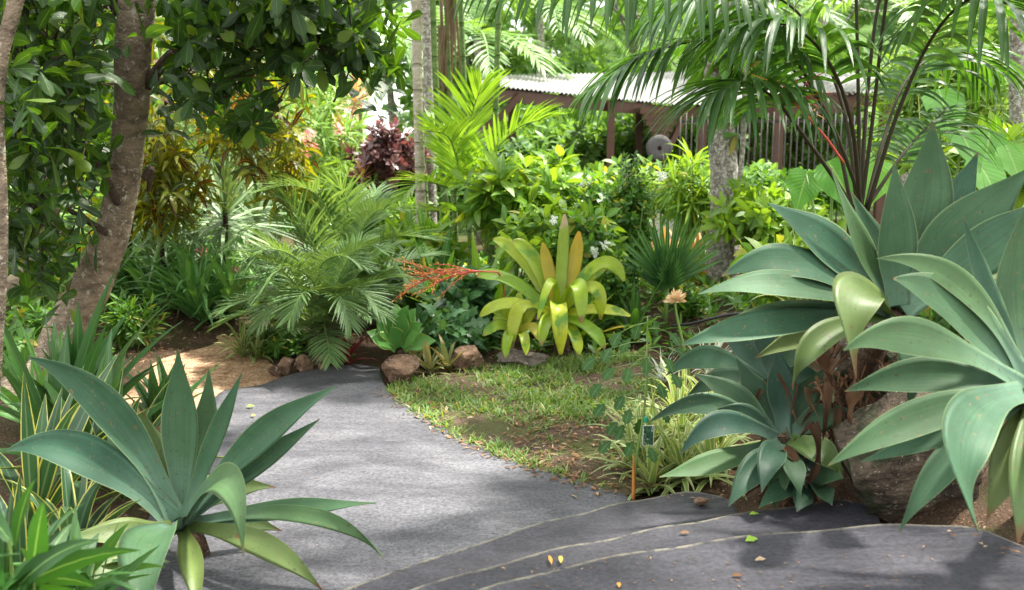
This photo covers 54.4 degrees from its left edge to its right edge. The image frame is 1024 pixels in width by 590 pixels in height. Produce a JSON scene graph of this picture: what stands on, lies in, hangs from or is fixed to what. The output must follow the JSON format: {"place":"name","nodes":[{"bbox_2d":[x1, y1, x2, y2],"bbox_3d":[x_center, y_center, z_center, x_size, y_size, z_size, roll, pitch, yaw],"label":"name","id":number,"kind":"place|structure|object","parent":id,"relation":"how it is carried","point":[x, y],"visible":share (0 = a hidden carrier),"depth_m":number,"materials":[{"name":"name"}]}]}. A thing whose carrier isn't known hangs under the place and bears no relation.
{"place":"outdoors","nodes":[
{"label":"outdoors","id":0,"kind":"place"},
{"bbox_2d":[123,335,280,430],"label":"dirt path","id":1,"kind":"structure","parent":0,"point":[257,374],"depth_m":7.24,"materials":[{"name":"soil"}]},
{"bbox_2d":[123,349,220,424],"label":"strap lily","id":2,"kind":"object","parent":1,"relation":"on","point":[150,383],"visible":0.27,"depth_m":5.89,"materials":[{"name":"green plant"}]},
{"bbox_2d":[116,364,634,589],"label":"path","id":3,"kind":"structure","parent":0,"point":[358,441],"depth_m":4.86,"materials":[{"name":"asphalt"}]},
{"bbox_2d":[0,4,1023,589],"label":"ground","id":4,"kind":"structure","parent":0,"point":[952,512],"depth_m":7.63,"materials":[{"name":"soil"}]},
{"bbox_2d":[0,0,68,390],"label":"slender tree","id":5,"kind":"object","parent":4,"relation":"on","point":[11,12],"visible":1,"depth_m":4.37,"materials":[{"name":"green plant"}]},
{"bbox_2d":[1,295,114,378],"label":"leafy undergrowth","id":6,"kind":"object","parent":4,"relation":"on","point":[17,334],"visible":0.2,"depth_m":6.93,"materials":[{"name":"green plant"}]},
{"bbox_2d":[5,18,115,315],"bbox_3d":[-3.453,-1.024,7.599,1.400,3.046,1.188,0,10,0],"label":"slender tree","id":7,"kind":"object","parent":4,"relation":"on","point":[109,96],"visible":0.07,"depth_m":7.51,"materials":[{"name":"green plant"}]},
{"bbox_2d":[0,477,139,589],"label":"lance leaf plant","id":8,"kind":"object","parent":4,"relation":"on","point":[56,561],"visible":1,"depth_m":2.40,"materials":[{"name":"plant"}]},
{"bbox_2d":[0,307,141,423],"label":"strap lily","id":9,"kind":"object","parent":4,"relation":"on","point":[7,396],"visible":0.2,"depth_m":5.74,"materials":[{"name":"green plant"}]},
{"bbox_2d":[0,353,157,535],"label":"striped agave","id":10,"kind":"object","parent":4,"relation":"on","point":[47,483],"visible":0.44,"depth_m":4.28,"materials":[{"name":"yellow plant"}]},
{"bbox_2d":[0,302,163,420],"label":"strap lily","id":11,"kind":"object","parent":4,"relation":"on","point":[74,347],"visible":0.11,"depth_m":5.33,"materials":[{"name":"green plant"}]},
{"bbox_2d":[0,421,166,562],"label":"striped agave","id":12,"kind":"object","parent":4,"relation":"on","point":[72,493],"visible":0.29,"depth_m":4.05,"materials":[{"name":"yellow plant"}]},
{"bbox_2d":[0,474,169,571],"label":"striped agave","id":13,"kind":"object","parent":4,"relation":"on","point":[21,543],"visible":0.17,"depth_m":3.59,"materials":[{"name":"green plant"}]},
{"bbox_2d":[13,506,163,589],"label":"lance leaf plant","id":14,"kind":"object","parent":4,"relation":"on","point":[115,578],"visible":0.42,"depth_m":3.17,"materials":[{"name":"plant"}]},
{"bbox_2d":[2,269,181,428],"bbox_3d":[-2.256,0.365,5.414,1.176,1.018,0.861,-9,14,-42],"label":"strap lily","id":15,"kind":"object","parent":4,"relation":"on","point":[89,357],"visible":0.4,"depth_m":5.27,"materials":[{"name":"green plant"}]},
{"bbox_2d":[0,328,194,492],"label":"strap lily","id":16,"kind":"object","parent":4,"relation":"on","point":[106,359],"visible":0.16,"depth_m":5.04,"materials":[{"name":"green plant"}]},
{"bbox_2d":[89,237,145,306],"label":"leafy undergrowth","id":17,"kind":"object","parent":4,"relation":"on","point":[117,287],"visible":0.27,"depth_m":9.03,"materials":[{"name":"green plant"}]},
{"bbox_2d":[95,285,171,350],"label":"leafy undergrowth","id":18,"kind":"object","parent":4,"relation":"on","point":[130,327],"visible":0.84,"depth_m":7.70,"materials":[{"name":"green plant"}]},
{"bbox_2d":[112,231,215,308],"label":"agapanthus","id":19,"kind":"object","parent":4,"relation":"on","point":[134,273],"visible":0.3,"depth_m":8.93,"materials":[{"name":"green plant"}]},
{"bbox_2d":[121,153,236,307],"bbox_3d":[-3.098,-0.675,8.933,1.267,1.611,1.214,0,10,0],"label":"spiky dracaena","id":20,"kind":"object","parent":4,"relation":"on","point":[163,249],"visible":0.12,"depth_m":8.87,"materials":[{"name":"green plant"}]},
{"bbox_2d":[6,349,383,589],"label":"agave","id":21,"kind":"object","parent":4,"relation":"on","point":[163,474],"visible":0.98,"depth_m":3.96,"materials":[{"name":"green plant"}]},
{"bbox_2d":[120,235,271,325],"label":"agapanthus","id":22,"kind":"object","parent":4,"relation":"on","point":[193,300],"visible":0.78,"depth_m":8.51,"materials":[{"name":"green plant"}]},
{"bbox_2d":[134,231,272,329],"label":"agapanthus","id":23,"kind":"object","parent":4,"relation":"on","point":[229,270],"visible":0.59,"depth_m":8.62,"materials":[{"name":"green plant"}]},
{"bbox_2d":[0,0,422,396],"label":"broadleaf tree","id":24,"kind":"object","parent":4,"relation":"on","point":[303,40],"visible":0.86,"depth_m":5.38,"materials":[{"name":"green plant"}]},
{"bbox_2d":[149,145,294,284],"bbox_3d":[-2.630,-0.709,9.125,1.473,1.682,1.425,0,10,0],"label":"spiky dracaena","id":25,"kind":"object","parent":4,"relation":"on","point":[236,194],"visible":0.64,"depth_m":8.99,"materials":[{"name":"green plant"}]},
{"bbox_2d":[127,22,323,300],"bbox_3d":[-2.561,-1.002,8.382,2.161,2.453,1.671,0,10,0],"label":"croton shrub","id":26,"kind":"object","parent":4,"relation":"on","point":[165,160],"visible":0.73,"depth_m":8.15,"materials":[{"name":"green plant"}]},
{"bbox_2d":[206,314,291,363],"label":"striped tuft","id":27,"kind":"object","parent":4,"relation":"on","point":[241,349],"visible":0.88,"depth_m":7.57,"materials":[{"name":"green plant"}]},
{"bbox_2d":[231,163,306,274],"bbox_3d":[-2.764,-0.810,10.688,1.120,1.317,1.059,6,12,30],"label":"spiky dracaena","id":28,"kind":"object","parent":4,"relation":"on","point":[257,204],"visible":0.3,"depth_m":10.65,"materials":[{"name":"green plant"}]},
{"bbox_2d":[230,320,310,359],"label":"groundcover","id":29,"kind":"object","parent":4,"relation":"on","point":[285,348],"visible":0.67,"depth_m":7.63,"materials":[{"name":"green plant"}]},
{"bbox_2d":[228,71,375,251],"bbox_3d":[-2.640,-1.690,12.885,2.166,2.636,1.954,6,11,29],"label":"flowering shrub","id":30,"kind":"object","parent":4,"relation":"on","point":[324,131],"visible":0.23,"depth_m":12.63,"materials":[{"name":"green plant"}]},
{"bbox_2d":[203,225,433,370],"bbox_3d":[-1.468,-0.012,7.419,1.675,1.053,1.500,6,12,29],"label":"feather palm","id":31,"kind":"object","parent":4,"relation":"on","point":[308,293],"visible":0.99,"depth_m":7.08,"materials":[{"name":"green plant"}]},
{"bbox_2d":[214,166,450,332],"bbox_3d":[-1.367,-0.385,8.396,2.337,1.440,1.910,0,10,0],"label":"feather palm","id":32,"kind":"object","parent":4,"relation":"on","point":[359,211],"visible":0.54,"depth_m":8.07,"materials":[{"name":"green plant"}]},
{"bbox_2d":[343,114,432,202],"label":"purple shrub","id":33,"kind":"object","parent":4,"relation":"on","point":[389,154],"visible":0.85,"depth_m":11.74,"materials":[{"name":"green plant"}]},
{"bbox_2d":[6,237,777,358],"bbox_3d":[-0.506,-0.231,11.283,13.251,0.991,7.936,0,10,0],"label":"ground cover","id":34,"kind":"object","parent":4,"relation":"on","point":[702,281],"visible":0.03,"depth_m":8.33,"materials":[{"name":"green plant"}]},
{"bbox_2d":[356,241,433,327],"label":"broadleaf shrub","id":35,"kind":"object","parent":4,"relation":"on","point":[405,293],"visible":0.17,"depth_m":8.81,"materials":[{"name":"green plant"}]},
{"bbox_2d":[381,354,420,381],"bbox_3d":[-0.774,0.506,6.933,0.270,0.199,0.235,0,10,0],"label":"rock","id":36,"kind":"object","parent":4,"relation":"on","point":[404,367],"visible":0.98,"depth_m":6.86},
{"bbox_2d":[367,304,435,353],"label":"plant","id":37,"kind":"object","parent":4,"relation":"on","point":[404,334],"visible":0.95,"depth_m":7.14,"materials":[{"name":"green plant"}]},
{"bbox_2d":[411,0,425,228],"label":"pale palm","id":38,"kind":"object","parent":4,"relation":"on","point":[420,194],"visible":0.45,"depth_m":10.37,"materials":[{"name":"grey plant"}]},
{"bbox_2d":[370,205,471,309],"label":"broadleaf shrub","id":39,"kind":"object","parent":4,"relation":"on","point":[440,225],"visible":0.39,"depth_m":9.37,"materials":[{"name":"green plant"}]},
{"bbox_2d":[421,0,436,223],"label":"slender palm","id":40,"kind":"object","parent":4,"relation":"on","point":[426,48],"visible":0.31,"depth_m":12.08,"materials":[{"name":"grey plant"}]},
{"bbox_2d":[367,225,491,315],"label":"ginger plant","id":41,"kind":"object","parent":4,"relation":"on","point":[444,259],"visible":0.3,"depth_m":8.74,"materials":[{"name":"green plant"}]},
{"bbox_2d":[392,256,504,330],"bbox_3d":[-0.491,0.076,7.267,0.456,0.870,1.225,5,11,25],"label":"flower spray","id":42,"kind":"object","parent":4,"relation":"on","point":[459,272],"visible":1,"depth_m":7.05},
{"bbox_2d":[407,287,490,361],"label":"philodendron","id":43,"kind":"object","parent":4,"relation":"on","point":[449,324],"visible":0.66,"depth_m":7.55,"materials":[{"name":"green plant"}]},
{"bbox_2d":[342,0,586,224],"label":"background tree","id":44,"kind":"object","parent":4,"relation":"on","point":[406,100],"visible":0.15,"depth_m":25.57,"materials":[{"name":"green plant"}]},
{"bbox_2d":[404,232,529,315],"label":"ginger plant","id":45,"kind":"object","parent":4,"relation":"on","point":[476,262],"visible":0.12,"depth_m":8.13,"materials":[{"name":"green plant"}]},
{"bbox_2d":[422,264,512,350],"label":"philodendron","id":46,"kind":"object","parent":4,"relation":"on","point":[474,290],"visible":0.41,"depth_m":7.92,"materials":[{"name":"green plant"}]},
{"bbox_2d":[397,0,537,143],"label":"background tree","id":47,"kind":"object","parent":4,"relation":"on","point":[515,64],"visible":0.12,"depth_m":24.63,"materials":[{"name":"green plant"}]},
{"bbox_2d":[380,0,593,242],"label":"background palm","id":48,"kind":"object","parent":4,"relation":"on","point":[476,32],"visible":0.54,"depth_m":17.81,"materials":[{"name":"green plant"}]},
{"bbox_2d":[386,0,588,268],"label":"golden cane palm","id":49,"kind":"object","parent":4,"relation":"on","point":[445,148],"visible":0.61,"depth_m":10.08,"materials":[{"name":"plant"}]},
{"bbox_2d":[438,0,449,115],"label":"dead frond","id":50,"kind":"object","parent":49,"relation":"hanging from","point":[442,60],"visible":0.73,"depth_m":10.55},
{"bbox_2d":[445,0,461,98],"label":"dead frond","id":51,"kind":"object","parent":49,"relation":"hanging from","point":[453,30],"visible":0.86,"depth_m":10.53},
{"bbox_2d":[482,291,537,357],"bbox_3d":[0.004,0.279,7.311,0.440,0.560,0.406,0,10,0],"label":"bromeliad","id":52,"kind":"object","parent":4,"relation":"on","point":[499,322],"visible":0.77,"depth_m":7.29,"materials":[{"name":"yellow plant"}]},
{"bbox_2d":[438,143,586,296],"bbox_3d":[0.007,-0.680,9.640,1.454,1.574,1.125,0,10,0],"label":"broadleaf shrub","id":53,"kind":"object","parent":4,"relation":"on","point":[487,197],"visible":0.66,"depth_m":9.39,"materials":[{"name":"green plant"}]},
{"bbox_2d":[474,130,551,190],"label":"background shrub","id":54,"kind":"object","parent":4,"relation":"on","point":[524,147],"visible":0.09,"depth_m":13.67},
{"bbox_2d":[436,0,637,109],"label":"background palm","id":55,"kind":"object","parent":4,"relation":"on","point":[558,8],"visible":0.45,"depth_m":22.49,"materials":[{"name":"green plant"}]},
{"bbox_2d":[344,492,738,589],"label":"step","id":56,"kind":"object","parent":4,"relation":"on","point":[611,521],"visible":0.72,"depth_m":4.09,"materials":[{"name":"concrete"}]},
{"bbox_2d":[411,499,880,589],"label":"step","id":57,"kind":"object","parent":56,"relation":"on","point":[813,516],"visible":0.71,"depth_m":3.78,"materials":[{"name":"concrete"}]},
{"bbox_2d":[477,214,630,357],"bbox_3d":[0.273,-0.012,7.319,1.179,1.132,0.735,3,10,16],"label":"bromeliad","id":58,"kind":"object","parent":4,"relation":"on","point":[554,296],"visible":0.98,"depth_m":7.37,"materials":[{"name":"green plant"}]},
{"bbox_2d":[511,142,597,199],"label":"broadleaf shrub","id":59,"kind":"object","parent":4,"relation":"on","point":[555,160],"visible":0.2,"depth_m":10.61,"materials":[{"name":"green plant"}]},
{"bbox_2d":[489,191,629,288],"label":"broadleaf shrub","id":60,"kind":"object","parent":4,"relation":"on","point":[534,227],"visible":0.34,"depth_m":8.50,"materials":[{"name":"green plant"}]},
{"bbox_2d":[99,307,1022,552],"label":"leaf litter","id":61,"kind":"object","parent":4,"relation":"on","point":[577,457],"visible":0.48,"depth_m":5.62,"materials":[{"name":"plant"}]},
{"bbox_2d":[498,117,634,172],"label":"background shrub","id":62,"kind":"object","parent":4,"relation":"on","point":[584,139],"visible":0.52,"depth_m":19.39,"materials":[{"name":"plant"}]},
{"bbox_2d":[484,93,675,173],"bbox_3d":[1.569,-3.230,22.307,4.661,3.255,4.036,0,10,0],"label":"background tree","id":63,"kind":"object","parent":4,"relation":"on","point":[556,119],"visible":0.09,"depth_m":21.07,"materials":[{"name":"green plant"}]},
{"bbox_2d":[505,0,692,104],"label":"background tree","id":64,"kind":"object","parent":4,"relation":"on","point":[592,64],"visible":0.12,"depth_m":26.36,"materials":[{"name":"green plant"}]},
{"bbox_2d":[537,171,667,271],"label":"white flower bush","id":65,"kind":"object","parent":4,"relation":"on","point":[592,245],"visible":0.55,"depth_m":8.21,"materials":[{"name":"green plant"}]},
{"bbox_2d":[557,166,657,224],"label":"leaved shrub","id":66,"kind":"object","parent":4,"relation":"on","point":[593,195],"visible":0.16,"depth_m":9.62,"materials":[{"name":"green plant"}]},
{"bbox_2d":[532,277,698,344],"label":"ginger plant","id":67,"kind":"object","parent":4,"relation":"on","point":[635,316],"visible":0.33,"depth_m":8.05,"materials":[{"name":"green plant"}]},
{"bbox_2d":[588,244,643,333],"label":"leaved shrub","id":68,"kind":"object","parent":4,"relation":"on","point":[611,283],"visible":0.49,"depth_m":8.21,"materials":[{"name":"green plant"}]},
{"bbox_2d":[581,153,671,224],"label":"broadleaf shrub","id":69,"kind":"object","parent":4,"relation":"on","point":[597,166],"visible":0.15,"depth_m":12.26,"materials":[{"name":"green plant"}]},
{"bbox_2d":[598,150,659,310],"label":"leaved shrub","id":70,"kind":"object","parent":4,"relation":"on","point":[632,216],"visible":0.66,"depth_m":8.82,"materials":[{"name":"green plant"}]},
{"bbox_2d":[570,102,689,174],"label":"background shrub","id":71,"kind":"object","parent":4,"relation":"on","point":[625,123],"visible":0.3,"depth_m":19.76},
{"bbox_2d":[581,316,686,499],"bbox_3d":[0.577,0.545,4.654,0.506,0.899,0.254,0,10,0],"label":"holly sapling","id":72,"kind":"object","parent":4,"relation":"on","point":[639,427],"visible":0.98,"depth_m":4.64,"materials":[{"name":"green plant"}]},
{"bbox_2d":[581,406,687,481],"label":"spider plant","id":73,"kind":"object","parent":4,"relation":"on","point":[630,429],"visible":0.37,"depth_m":5.16,"materials":[{"name":"green plant"}]},
{"bbox_2d":[596,414,734,499],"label":"spider plant","id":74,"kind":"object","parent":4,"relation":"on","point":[648,474],"visible":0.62,"depth_m":4.95,"materials":[{"name":"green plant"}]},
{"bbox_2d":[619,209,721,334],"bbox_3d":[1.293,-0.170,8.214,0.873,1.101,0.318,0,10,0],"label":"fan palm","id":75,"kind":"object","parent":4,"relation":"on","point":[672,264],"visible":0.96,"depth_m":8.17,"materials":[{"name":"green plant"}]},
{"bbox_2d":[608,398,746,499],"bbox_3d":[0.918,0.769,5.087,0.840,0.502,0.720,0,10,0],"label":"spider plant","id":76,"kind":"object","parent":4,"relation":"on","point":[710,444],"visible":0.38,"depth_m":5.05,"materials":[{"name":"green plant"}]},
{"bbox_2d":[645,137,709,246],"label":"broadleaf shrub","id":77,"kind":"object","parent":4,"relation":"on","point":[701,154],"visible":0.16,"depth_m":11.75,"materials":[{"name":"green plant"}]},
{"bbox_2d":[477,71,892,253],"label":"garden pavilion","id":78,"kind":"structure","parent":4,"relation":"on","point":[529,88],"depth_m":16.82,"materials":[{"name":"metal"}]},
{"bbox_2d":[660,280,718,317],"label":"leaved shrub","id":79,"kind":"object","parent":4,"relation":"on","point":[698,311],"visible":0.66,"depth_m":8.35,"materials":[{"name":"green plant"}]},
{"bbox_2d":[646,143,744,257],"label":"fern bush","id":80,"kind":"object","parent":4,"relation":"on","point":[696,195],"visible":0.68,"depth_m":10.37,"materials":[{"name":"green plant"}]},
{"bbox_2d":[449,0,1023,236],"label":"clumping palm","id":81,"kind":"object","parent":4,"relation":"on","point":[721,39],"visible":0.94,"depth_m":5.14,"materials":[{"name":"plant"}]},
{"bbox_2d":[672,0,807,294],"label":"speckled tree","id":82,"kind":"object","parent":4,"relation":"on","point":[719,270],"visible":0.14,"depth_m":9.14,"materials":[{"name":"grey plant"}]},
{"bbox_2d":[702,32,778,293],"bbox_3d":[2.032,-1.142,8.966,0.767,2.416,0.564,0,10,0],"label":"thin sapling","id":83,"kind":"object","parent":4,"relation":"on","point":[744,118],"visible":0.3,"depth_m":8.90,"materials":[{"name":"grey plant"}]},
{"bbox_2d":[665,320,825,497],"bbox_3d":[1.091,0.569,4.634,0.776,0.905,0.428,0,10,0],"label":"agave","id":84,"kind":"object","parent":4,"relation":"on","point":[722,362],"visible":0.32,"depth_m":4.63,"materials":[{"name":"green plant"}]},
{"bbox_2d":[648,352,847,508],"bbox_3d":[1.042,0.688,4.200,0.862,0.839,0.588,-6,12,-32],"label":"agave","id":85,"kind":"object","parent":4,"relation":"on","point":[728,406],"visible":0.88,"depth_m":4.18,"materials":[{"name":"green plant"}]},
{"bbox_2d":[479,524,1023,589],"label":"top landing","id":86,"kind":"object","parent":4,"relation":"on","point":[963,559],"visible":1,"depth_m":3.26,"materials":[{"name":"concrete"}]},
{"bbox_2d":[638,0,876,73],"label":"background palm","id":87,"kind":"object","parent":4,"relation":"on","point":[834,21],"visible":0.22,"depth_m":19.36,"materials":[{"name":"green plant"}]},
{"bbox_2d":[696,176,829,249],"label":"broadleaf shrub","id":88,"kind":"object","parent":4,"relation":"on","point":[757,217],"visible":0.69,"depth_m":8.63,"materials":[{"name":"green plant"}]},
{"bbox_2d":[665,44,878,176],"bbox_3d":[5.578,-3.566,21.761,5.078,3.961,4.463,0,10,0],"label":"background tree","id":89,"kind":"object","parent":4,"relation":"on","point":[694,127],"visible":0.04,"depth_m":20.60,"materials":[{"name":"plant"}]},
{"bbox_2d":[679,111,867,234],"bbox_3d":[3.865,-1.694,15.054,2.752,2.123,0.060,4,11,21],"label":"bar fence","id":90,"kind":"object","parent":4,"relation":"on","point":[773,121],"visible":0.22,"depth_m":14.85,"materials":[{"name":"brown metal"}]},
{"bbox_2d":[728,217,846,306],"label":"broadleaf shrub","id":91,"kind":"object","parent":4,"relation":"on","point":[787,238],"visible":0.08,"depth_m":6.63,"materials":[{"name":"green plant"}]},
{"bbox_2d":[742,166,842,219],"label":"leaved shrub","id":92,"kind":"object","parent":4,"relation":"on","point":[767,181],"visible":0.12,"depth_m":9.39,"materials":[{"name":"green plant"}]},
{"bbox_2d":[758,441,843,511],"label":"agave","id":93,"kind":"object","parent":4,"relation":"on","point":[818,486],"visible":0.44,"depth_m":4.05,"materials":[{"name":"green plant"}]},
{"bbox_2d":[746,107,877,196],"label":"background shrub","id":94,"kind":"object","parent":4,"relation":"on","point":[805,150],"visible":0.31,"depth_m":18.55,"materials":[{"name":"plant"}]},
{"bbox_2d":[787,155,898,220],"bbox_3d":[2.268,-0.325,6.742,0.757,1.237,0.459,0,10,0],"label":"elephant ear","id":95,"kind":"object","parent":4,"relation":"on","point":[805,187],"visible":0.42,"depth_m":6.81},
{"bbox_2d":[777,0,924,120],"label":"background tree","id":96,"kind":"object","parent":4,"relation":"on","point":[848,14],"visible":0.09,"depth_m":26.13,"materials":[{"name":"green plant"}]},
{"bbox_2d":[681,121,1023,510],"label":"agave","id":97,"kind":"object","parent":4,"relation":"on","point":[930,203],"visible":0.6,"depth_m":3.70,"materials":[{"name":"green plant"}]},
{"bbox_2d":[765,0,996,184],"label":"background palm","id":98,"kind":"object","parent":4,"relation":"on","point":[902,4],"visible":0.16,"depth_m":16.41,"materials":[{"name":"green plant"}]},
{"bbox_2d":[833,391,989,522],"bbox_3d":[1.619,0.670,4.002,0.650,0.624,0.463,0,10,0],"label":"boulder","id":99,"kind":"object","parent":4,"relation":"on","point":[884,487],"visible":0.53,"depth_m":3.90,"materials":[{"name":"stone"}]},
{"bbox_2d":[828,210,1023,543],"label":"agave","id":100,"kind":"object","parent":4,"relation":"on","point":[966,410],"visible":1,"depth_m":3.02,"materials":[{"name":"green plant"}]},
{"bbox_2d":[860,0,1009,176],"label":"rosette bush","id":101,"kind":"object","parent":4,"relation":"on","point":[908,108],"visible":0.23,"depth_m":10.07,"materials":[{"name":"green plant"}]},
{"bbox_2d":[902,88,983,175],"bbox_3d":[3.052,-0.613,7.154,0.321,1.723,0.591,-3,11,-18],"label":"elephant ear","id":102,"kind":"object","parent":4,"relation":"on","point":[950,100],"visible":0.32,"depth_m":7.01},
{"bbox_2d":[942,110,1023,209],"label":"broadleaf shrub","id":103,"kind":"object","parent":4,"relation":"on","point":[1015,132],"visible":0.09,"depth_m":8.00,"materials":[{"name":"green plant"}]},
{"bbox_2d":[964,129,1023,188],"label":"elephant ear","id":104,"kind":"object","parent":4,"relation":"on","point":[1009,157],"visible":0.33,"depth_m":7.29},
{"bbox_2d":[1009,0,1023,208],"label":"grey palm","id":105,"kind":"object","parent":4,"relation":"on","point":[1016,102],"visible":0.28,"depth_m":8.37,"materials":[{"name":"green plant"}]},
{"bbox_2d":[383,348,665,496],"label":"lawn","id":106,"kind":"structure","parent":0,"point":[494,425],"depth_m":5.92,"materials":[{"name":"plant"}]},
{"bbox_2d":[155,0,968,137],"label":"sky","id":107,"kind":"structure","parent":0,"point":[379,104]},
{"bbox_2d":[832,323,898,411],"bbox_3d":[1.660,0.392,4.471,0.470,0.612,0.598,0,10,0],"label":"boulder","id":108,"kind":"object","parent":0,"point":[842,367],"visible":0.06,"depth_m":4.36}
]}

